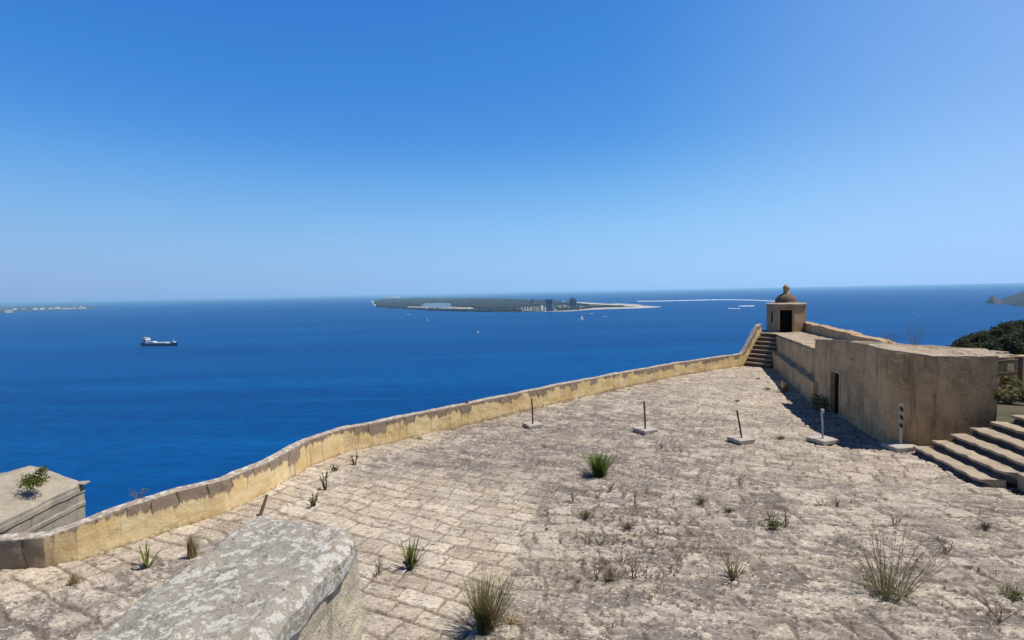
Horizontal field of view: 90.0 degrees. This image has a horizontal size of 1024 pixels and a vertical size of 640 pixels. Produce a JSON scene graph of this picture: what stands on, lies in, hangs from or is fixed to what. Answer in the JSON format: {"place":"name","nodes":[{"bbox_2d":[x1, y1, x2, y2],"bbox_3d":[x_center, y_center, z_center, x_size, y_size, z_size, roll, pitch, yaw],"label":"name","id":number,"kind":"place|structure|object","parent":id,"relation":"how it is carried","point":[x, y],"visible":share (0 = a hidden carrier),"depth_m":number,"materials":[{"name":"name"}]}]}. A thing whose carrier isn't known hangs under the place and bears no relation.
{"place":"outdoors","nodes":[
{"label":"outdoors","id":0,"kind":"place"},
{"bbox_2d":[0,466,89,534],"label":"bastion wall","id":1,"kind":"structure","parent":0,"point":[57,500],"depth_m":18.82,"materials":[{"name":"beige stone"}]},
{"bbox_2d":[16,465,50,489],"bbox_3d":[-17.321,5.688,18.516,0.974,0.845,0.923,-1,3,0],"label":"shrub","id":2,"kind":"object","parent":1,"relation":"on","point":[31,481],"visible":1,"depth_m":18.46,"materials":[{"name":"green plant"}]},
{"bbox_2d":[0,305,99,312],"bbox_3d":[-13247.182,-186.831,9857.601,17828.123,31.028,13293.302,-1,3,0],"label":"coast","id":3,"kind":"structure","parent":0,"point":[29,308],"depth_m":7422.60},
{"bbox_2d":[4,309,12,312],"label":"waterfront building","id":4,"kind":"structure","parent":3,"relation":"on","point":[8,310],"depth_m":4801.67,"materials":[{"name":"ceramic"}]},
{"bbox_2d":[0,298,350,304],"bbox_3d":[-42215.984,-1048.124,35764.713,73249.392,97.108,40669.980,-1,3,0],"label":"hills","id":5,"kind":"structure","parent":0,"point":[147,302],"depth_m":18395.67,"materials":[{"name":"grey"}]},
{"bbox_2d":[90,516,361,639],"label":"stone wall","id":6,"kind":"structure","parent":0,"point":[263,578],"depth_m":1.55,"materials":[{"name":"grey stone"}]},
{"bbox_2d":[455,546,538,635],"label":"tall grass","id":7,"kind":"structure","parent":0,"point":[485,617],"depth_m":8.99,"materials":[{"name":"green plant"}]},
{"bbox_2d":[0,366,1023,639],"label":"terrace","id":8,"kind":"structure","parent":0,"point":[428,490],"depth_m":12.59,"materials":[{"name":"beige stone"}]},
{"bbox_2d":[66,566,90,585],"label":"dry grass","id":9,"kind":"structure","parent":8,"relation":"on","point":[72,581],"depth_m":10.59,"materials":[{"name":"plant"}]},
{"bbox_2d":[139,544,162,568],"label":"agave plant","id":10,"kind":"object","parent":8,"relation":"on","point":[145,561],"visible":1,"depth_m":11.37,"materials":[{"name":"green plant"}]},
{"bbox_2d":[184,531,201,558],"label":"dry grass","id":11,"kind":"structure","parent":8,"relation":"on","point":[191,548],"depth_m":11.69,"materials":[{"name":"plant"}]},
{"bbox_2d":[258,495,267,515],"bbox_3d":[-6.636,5.010,13.618,0.075,0.658,0.363,1,4,32],"label":"broken plank","id":12,"kind":"object","parent":8,"relation":"on","point":[263,506],"visible":0.65,"depth_m":13.62,"materials":[{"name":"brown wood"}]},
{"bbox_2d":[309,490,318,506],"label":"spiky weed","id":13,"kind":"object","parent":8,"relation":"on","point":[311,501],"visible":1,"depth_m":14.33,"materials":[{"name":"green plant"}]},
{"bbox_2d":[319,470,327,489],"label":"spiky weed","id":14,"kind":"object","parent":8,"relation":"on","point":[323,484],"visible":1,"depth_m":15.64,"materials":[{"name":"green plant"}]},
{"bbox_2d":[330,464,338,471],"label":"spiky weed","id":15,"kind":"object","parent":8,"relation":"on","point":[334,468],"visible":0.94,"depth_m":17.03,"materials":[{"name":"green plant"}]},
{"bbox_2d":[350,452,357,464],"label":"spiky weed","id":16,"kind":"object","parent":8,"relation":"on","point":[353,459],"visible":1,"depth_m":17.73,"materials":[{"name":"green plant"}]},
{"bbox_2d":[374,555,382,574],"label":"leafy weed","id":17,"kind":"object","parent":8,"relation":"on","point":[378,569],"visible":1,"depth_m":10.94,"materials":[{"name":"green plant"}]},
{"bbox_2d":[0,324,761,569],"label":"parapet wall","id":18,"kind":"structure","parent":8,"relation":"on","point":[126,524],"depth_m":15.54,"materials":[{"name":"beige stone"}]},
{"bbox_2d":[129,487,148,499],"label":"wall weed","id":19,"kind":"object","parent":18,"relation":"on","point":[135,497],"depth_m":12.64,"materials":[{"name":"plant"}]},
{"bbox_2d":[398,534,427,568],"bbox_3d":[-2.184,5.056,11.192,0.666,0.624,0.728,-1,3,0],"label":"leafy weed","id":20,"kind":"object","parent":8,"relation":"on","point":[408,557],"visible":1,"depth_m":11.17,"materials":[{"name":"green plant"}]},
{"bbox_2d":[501,606,523,626],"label":"weed clump","id":21,"kind":"object","parent":8,"relation":"on","point":[513,619],"visible":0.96,"depth_m":9.13,"materials":[{"name":"plant"}]},
{"bbox_2d":[522,398,542,428],"bbox_3d":[0.907,4.070,22.574,0.716,1.283,0.699,-2,3,-22],"label":"barrier post","id":22,"kind":"object","parent":8,"relation":"on","point":[532,424],"visible":1,"depth_m":22.43,"materials":[{"name":"concrete"}]},
{"bbox_2d":[576,505,594,517],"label":"weed clump","id":23,"kind":"object","parent":8,"relation":"on","point":[586,513],"visible":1,"depth_m":13.42,"materials":[{"name":"green plant"}]},
{"bbox_2d":[593,567,601,579],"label":"dead weed","id":24,"kind":"object","parent":8,"relation":"on","point":[596,575],"visible":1,"depth_m":10.50,"materials":[{"name":"brown plant"}]},
{"bbox_2d":[594,536,606,544],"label":"dead weed","id":25,"kind":"object","parent":8,"relation":"on","point":[603,541],"visible":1,"depth_m":11.95,"materials":[{"name":"brown plant"}]},
{"bbox_2d":[584,449,617,477],"bbox_3d":[2.810,4.601,16.552,1.463,0.783,1.441,0,3,27],"label":"grass tuft","id":26,"kind":"object","parent":8,"relation":"on","point":[599,467],"visible":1,"depth_m":16.39,"materials":[{"name":"plant"}]},
{"bbox_2d":[600,555,610,565],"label":"dead weed","id":27,"kind":"object","parent":8,"relation":"on","point":[605,561],"visible":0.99,"depth_m":10.99,"materials":[{"name":"brown plant"}]},
{"bbox_2d":[595,557,624,581],"bbox_3d":[2.104,5.210,10.660,0.892,0.253,0.755,-2,3,-13],"label":"weed clump","id":28,"kind":"object","parent":8,"relation":"on","point":[607,574],"visible":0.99,"depth_m":10.56,"materials":[{"name":"brown plant"}]},
{"bbox_2d":[614,548,631,562],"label":"dead weed","id":29,"kind":"object","parent":8,"relation":"on","point":[622,557],"visible":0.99,"depth_m":11.20,"materials":[{"name":"brown plant"}]},
{"bbox_2d":[615,516,636,529],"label":"weed clump","id":30,"kind":"object","parent":8,"relation":"on","point":[629,525],"visible":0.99,"depth_m":12.74,"materials":[{"name":"plant"}]},
{"bbox_2d":[629,556,642,577],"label":"dead weed","id":31,"kind":"object","parent":8,"relation":"on","point":[635,567],"visible":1,"depth_m":10.57,"materials":[{"name":"brown plant"}]},
{"bbox_2d":[633,401,657,434],"bbox_3d":[5.564,4.032,21.409,0.749,1.307,0.753,-3,3,-28],"label":"barrier post","id":32,"kind":"object","parent":8,"relation":"on","point":[645,429],"visible":1,"depth_m":21.27,"materials":[{"name":"concrete"}]},
{"bbox_2d":[637,562,657,579],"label":"dead weed","id":33,"kind":"object","parent":8,"relation":"on","point":[644,572],"visible":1,"depth_m":10.46,"materials":[{"name":"brown plant"}]},
{"bbox_2d":[652,519,665,535],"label":"dead weed","id":34,"kind":"object","parent":8,"relation":"on","point":[657,532],"visible":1,"depth_m":12.35,"materials":[{"name":"brown plant"}]},
{"bbox_2d":[661,557,679,573],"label":"dead weed","id":35,"kind":"object","parent":8,"relation":"on","point":[676,570],"visible":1,"depth_m":10.65,"materials":[{"name":"brown plant"}]},
{"bbox_2d":[694,493,711,502],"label":"weed clump","id":36,"kind":"object","parent":8,"relation":"on","point":[700,500],"visible":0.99,"depth_m":14.20,"materials":[{"name":"green plant"}]},
{"bbox_2d":[449,445,1001,635],"bbox_3d":[6.962,4.955,14.780,18.643,0.110,12.492,-1,3,0],"label":"dry moss","id":37,"kind":"object","parent":8,"relation":"on","point":[657,537],"visible":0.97,"depth_m":11.46,"materials":[{"name":"plant"}]},
{"bbox_2d":[722,505,738,512],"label":"weed clump","id":38,"kind":"object","parent":8,"relation":"on","point":[727,510],"visible":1,"depth_m":13.56,"materials":[{"name":"plant"}]},
{"bbox_2d":[719,549,751,580],"bbox_3d":[4.536,4.987,10.487,0.658,0.596,0.587,-3,3,-27],"label":"sparse weed","id":39,"kind":"object","parent":8,"relation":"on","point":[730,573],"visible":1,"depth_m":10.52,"materials":[{"name":"plant"}]},
{"bbox_2d":[727,410,754,444],"bbox_3d":[8.859,4.093,19.809,0.742,1.238,0.736,-2,3,-17],"label":"barrier post","id":40,"kind":"object","parent":8,"relation":"on","point":[740,439],"visible":1,"depth_m":19.72,"materials":[{"name":"concrete"}]},
{"bbox_2d":[745,332,776,367],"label":"turret steps","id":41,"kind":"structure","parent":8,"relation":"on","point":[765,347],"depth_m":39.15,"materials":[{"name":"stone"}]},
{"bbox_2d":[757,510,787,530],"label":"bush","id":42,"kind":"object","parent":8,"relation":"on","point":[774,522],"visible":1,"depth_m":12.57,"materials":[{"name":"green plant"}]},
{"bbox_2d":[778,382,796,391],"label":"yellow weed","id":43,"kind":"object","parent":8,"relation":"on","point":[785,388],"visible":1,"depth_m":29.24,"materials":[{"name":"plant"}]},
{"bbox_2d":[762,330,838,404],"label":"retaining wall","id":44,"kind":"structure","parent":8,"relation":"on","point":[793,354],"depth_m":31.49,"materials":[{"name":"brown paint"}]},
{"bbox_2d":[766,284,806,331],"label":"domed turret","id":45,"kind":"object","parent":44,"relation":"on","point":[786,310],"visible":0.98,"depth_m":40.91,"materials":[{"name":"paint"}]},
{"bbox_2d":[780,310,791,331],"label":"doorway","id":46,"kind":"structure","parent":45,"relation":"in","point":[785,315],"depth_m":40.99,"materials":[{"name":"black"}]},
{"bbox_2d":[808,393,827,410],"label":"bush","id":47,"kind":"object","parent":8,"relation":"on","point":[817,404],"visible":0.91,"depth_m":24.66,"materials":[{"name":"green plant"}]},
{"bbox_2d":[806,409,839,445],"bbox_3d":[11.868,4.013,19.555,0.799,1.301,0.813,-2,3,-20],"label":"barrier post","id":48,"kind":"object","parent":8,"relation":"on","point":[822,439],"visible":1,"depth_m":19.43,"materials":[{"name":"concrete"}]},
{"bbox_2d":[830,518,957,601],"bbox_3d":[7.329,4.584,9.895,2.042,1.360,1.723,-1,3,0],"label":"wispy shrub","id":49,"kind":"object","parent":8,"relation":"on","point":[890,587],"visible":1,"depth_m":9.83,"materials":[{"name":"green plant"}]},
{"bbox_2d":[887,512,904,524],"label":"dead weed","id":50,"kind":"object","parent":8,"relation":"on","point":[896,519],"visible":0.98,"depth_m":12.64,"materials":[{"name":"brown plant"}]},
{"bbox_2d":[881,404,915,452],"bbox_3d":[14.055,3.863,18.516,0.916,1.652,0.727,-1,3,-6],"label":"warning post","id":51,"kind":"object","parent":8,"relation":"on","point":[900,446],"visible":0.96,"depth_m":18.50,"materials":[{"name":"concrete"}]},
{"bbox_2d":[814,339,998,445],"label":"guardhouse","id":52,"kind":"structure","parent":8,"relation":"on","point":[936,391],"depth_m":18.79,"materials":[{"name":"brown paint"}]},
{"bbox_2d":[834,373,838,412],"bbox_3d":[15.127,3.403,23.678,0.016,1.950,0.934,0,3,12],"label":"door","id":53,"kind":"structure","parent":52,"relation":"in","point":[836,375],"depth_m":23.93,"materials":[{"name":"black wood"}]},
{"bbox_2d":[882,332,898,343],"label":"dry reed","id":54,"kind":"object","parent":52,"relation":"on","point":[890,338],"visible":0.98,"depth_m":22.11,"materials":[{"name":"plant"}]},
{"bbox_2d":[905,320,929,345],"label":"dry reed","id":55,"kind":"object","parent":52,"relation":"on","point":[916,334],"visible":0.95,"depth_m":20.43,"materials":[{"name":"plant"}]},
{"bbox_2d":[935,534,955,552],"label":"dead weed","id":56,"kind":"object","parent":8,"relation":"on","point":[949,550],"visible":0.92,"depth_m":11.32,"materials":[{"name":"brown plant"}]},
{"bbox_2d":[913,415,1023,491],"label":"stone steps","id":57,"kind":"structure","parent":8,"relation":"on","point":[989,457],"depth_m":16.34,"materials":[{"name":"beige stone"}]},
{"bbox_2d":[975,517,992,528],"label":"weed clump","id":58,"kind":"object","parent":8,"relation":"on","point":[983,525],"visible":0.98,"depth_m":12.43,"materials":[{"name":"plant"}]},
{"bbox_2d":[979,593,1019,622],"bbox_3d":[8.536,5.079,9.060,0.504,0.420,0.596,-1,3,0],"label":"dead weed","id":59,"kind":"object","parent":8,"relation":"on","point":[999,620],"visible":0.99,"depth_m":9.02,"materials":[{"name":"brown plant"}]},
{"bbox_2d":[991,578,1023,601],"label":"weed clump","id":60,"kind":"object","parent":8,"relation":"on","point":[1014,593],"visible":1,"depth_m":9.65,"materials":[{"name":"green plant"}]},
{"bbox_2d":[0,285,1023,516],"bbox_3d":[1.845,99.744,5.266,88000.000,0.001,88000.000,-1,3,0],"label":"sea","id":61,"kind":"structure","parent":0,"point":[107,405],"depth_m":831.29,"materials":[{"name":"blue liquid"}]},
{"bbox_2d":[141,336,177,345],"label":"cargo ship","id":62,"kind":"object","parent":61,"relation":"on","point":[146,341],"visible":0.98,"depth_m":1102.57,"materials":[{"name":"white paint"}]},
{"bbox_2d":[638,299,766,301],"bbox_3d":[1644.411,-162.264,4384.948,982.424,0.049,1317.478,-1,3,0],"label":"surf","id":63,"kind":"structure","parent":61,"relation":"on","point":[712,299],"depth_m":4793.54,"materials":[{"name":"white liquid"}]},
{"bbox_2d":[0,0,1023,302],"label":"sky","id":64,"kind":"structure","parent":0,"point":[151,150],"materials":[{"name":"blue"}]},
{"bbox_2d":[371,298,658,311],"bbox_3d":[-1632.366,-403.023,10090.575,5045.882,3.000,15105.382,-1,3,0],"label":"island","id":65,"kind":"structure","parent":0,"point":[594,303],"depth_m":3138.96,"materials":[{"name":"beige sand"}]},
{"bbox_2d":[421,303,455,307],"bbox_3d":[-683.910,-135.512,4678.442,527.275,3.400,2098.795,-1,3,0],"label":"lagoon","id":66,"kind":"structure","parent":65,"relation":"in","point":[438,305],"depth_m":4444.47,"materials":[{"name":"liquid"}]},
{"bbox_2d":[380,302,635,311],"bbox_3d":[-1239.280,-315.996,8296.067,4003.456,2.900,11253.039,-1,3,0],"label":"scrubland","id":67,"kind":"structure","parent":65,"relation":"attached to","point":[533,308],"depth_m":3161.21,"materials":[{"name":"green plant"}]},
{"bbox_2d":[373,297,623,310],"bbox_3d":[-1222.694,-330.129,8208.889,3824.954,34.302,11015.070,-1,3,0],"label":"woodland","id":68,"kind":"object","parent":67,"relation":"on","point":[491,304],"visible":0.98,"depth_m":4159.90,"materials":[{"name":"green plant"}]},
{"bbox_2d":[545,299,553,310],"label":"tower block","id":69,"kind":"structure","parent":67,"relation":"on","point":[549,304],"depth_m":2691.21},
{"bbox_2d":[569,296,576,306],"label":"tower block","id":70,"kind":"structure","parent":67,"relation":"on","point":[572,302],"depth_m":3117.73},
{"bbox_2d":[591,307,639,308],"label":"beach","id":71,"kind":"structure","parent":0,"point":[615,307],"depth_m":2967.57,"materials":[{"name":"beige sand"}]},
{"bbox_2d":[986,291,1023,306],"bbox_3d":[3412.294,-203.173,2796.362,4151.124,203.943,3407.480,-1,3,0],"label":"headland","id":72,"kind":"structure","parent":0,"point":[1017,299],"depth_m":2593.12,"materials":[{"name":"grey"}]},
{"bbox_2d":[996,399,1023,421],"bbox_3d":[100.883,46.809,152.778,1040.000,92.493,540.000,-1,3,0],"label":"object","id":73,"kind":"structure","parent":0,"point":[1005,413],"depth_m":53.91,"materials":[{"name":"stone"}]},
{"bbox_2d":[805,322,895,342],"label":"rampart wall","id":74,"kind":"structure","parent":73,"relation":"on","point":[827,331],"depth_m":32.67,"materials":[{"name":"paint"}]},
{"bbox_2d":[952,338,973,346],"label":"pine tree","id":75,"kind":"object","parent":73,"relation":"on","point":[962,341],"visible":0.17,"depth_m":70.95,"materials":[{"name":"green plant"}]},
{"bbox_2d":[959,334,973,339],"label":"pine tree","id":76,"kind":"object","parent":73,"relation":"on","point":[966,336],"visible":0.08,"depth_m":73.06,"materials":[{"name":"green plant"}]},
{"bbox_2d":[960,343,978,347],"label":"pine tree","id":77,"kind":"object","parent":73,"relation":"on","point":[967,345],"visible":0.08,"depth_m":64.16,"materials":[{"name":"green plant"}]},
{"bbox_2d":[974,342,983,347],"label":"pine tree","id":78,"kind":"object","parent":73,"relation":"on","point":[978,344],"visible":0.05,"depth_m":64.55,"materials":[{"name":"green plant"}]},
{"bbox_2d":[968,332,994,344],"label":"pine tree","id":79,"kind":"object","parent":73,"relation":"on","point":[981,337],"visible":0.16,"depth_m":70.86,"materials":[{"name":"green plant"}]},
{"bbox_2d":[976,329,996,339],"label":"pine tree","id":80,"kind":"object","parent":73,"relation":"on","point":[984,331],"visible":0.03,"depth_m":73.24,"materials":[{"name":"green plant"}]},
{"bbox_2d":[980,339,1002,350],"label":"pine tree","id":81,"kind":"object","parent":73,"relation":"on","point":[990,344],"visible":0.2,"depth_m":62.51,"materials":[{"name":"green plant"}]},
{"bbox_2d":[985,327,1014,337],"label":"pine tree","id":82,"kind":"object","parent":73,"relation":"on","point":[998,333],"visible":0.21,"depth_m":72.21,"materials":[{"name":"green plant"}]},
{"bbox_2d":[990,324,1022,333],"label":"pine tree","id":83,"kind":"object","parent":73,"relation":"on","point":[1007,327],"visible":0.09,"depth_m":72.51,"materials":[{"name":"green plant"}]},
{"bbox_2d":[995,320,1018,328],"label":"pine tree","id":84,"kind":"object","parent":73,"relation":"on","point":[1010,322],"visible":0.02,"depth_m":74.40,"materials":[{"name":"green plant"}]},
{"bbox_2d":[998,332,1023,404],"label":"pine tree","id":85,"kind":"object","parent":73,"relation":"on","point":[1012,344],"visible":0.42,"depth_m":62.14,"materials":[{"name":"green plant"}]},
{"bbox_2d":[1012,319,1023,325],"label":"pine tree","id":86,"kind":"object","parent":73,"relation":"on","point":[1018,321],"visible":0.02,"depth_m":78.00,"materials":[{"name":"green plant"}]},
{"bbox_2d":[1013,323,1023,330],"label":"pine tree","id":87,"kind":"object","parent":73,"relation":"on","point":[1020,327],"visible":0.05,"depth_m":73.82,"materials":[{"name":"green plant"}]},
{"bbox_2d":[1016,330,1023,344],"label":"pine tree","id":88,"kind":"object","parent":73,"relation":"on","point":[1020,335],"visible":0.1,"depth_m":63.84,"materials":[{"name":"green plant"}]},
{"bbox_2d":[997,387,1023,404],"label":"terrace","id":89,"kind":"structure","parent":0,"point":[1020,401],"depth_m":18.22,"materials":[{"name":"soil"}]},
{"bbox_2d":[990,350,1017,377],"bbox_3d":[20.028,2.129,21.355,2.235,1.660,2.123,-1,3,0],"label":"stone ledge","id":90,"kind":"object","parent":89,"relation":"on","point":[1002,353],"visible":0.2,"depth_m":20.50,"materials":[{"name":"beige stone"}]},
{"bbox_2d":[993,387,1016,402],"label":"bush","id":91,"kind":"object","parent":89,"relation":"on","point":[1007,394],"visible":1,"depth_m":18.23,"materials":[{"name":"green plant"}]},
{"bbox_2d":[1002,375,1017,384],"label":"bush","id":92,"kind":"object","parent":89,"relation":"on","point":[1006,378],"visible":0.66,"depth_m":20.03,"materials":[{"name":"green plant"}]},
{"bbox_2d":[997,355,1023,387],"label":"end wall","id":93,"kind":"structure","parent":89,"relation":"on","point":[1008,367],"depth_m":20.21,"materials":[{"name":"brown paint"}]},
{"bbox_2d":[998,357,1022,386],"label":"wooden railing","id":94,"kind":"object","parent":89,"relation":"on","point":[1019,361],"visible":0.69,"depth_m":19.21,"materials":[{"name":"brown wood"}]},
{"bbox_2d":[1006,378,1023,392],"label":"bush","id":95,"kind":"object","parent":89,"relation":"on","point":[1018,383],"visible":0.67,"depth_m":19.05,"materials":[{"name":"green plant"}]},
{"bbox_2d":[1011,386,1023,400],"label":"bush","id":96,"kind":"object","parent":89,"relation":"on","point":[1017,391],"visible":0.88,"depth_m":18.25,"materials":[{"name":"green plant"}]}
]}

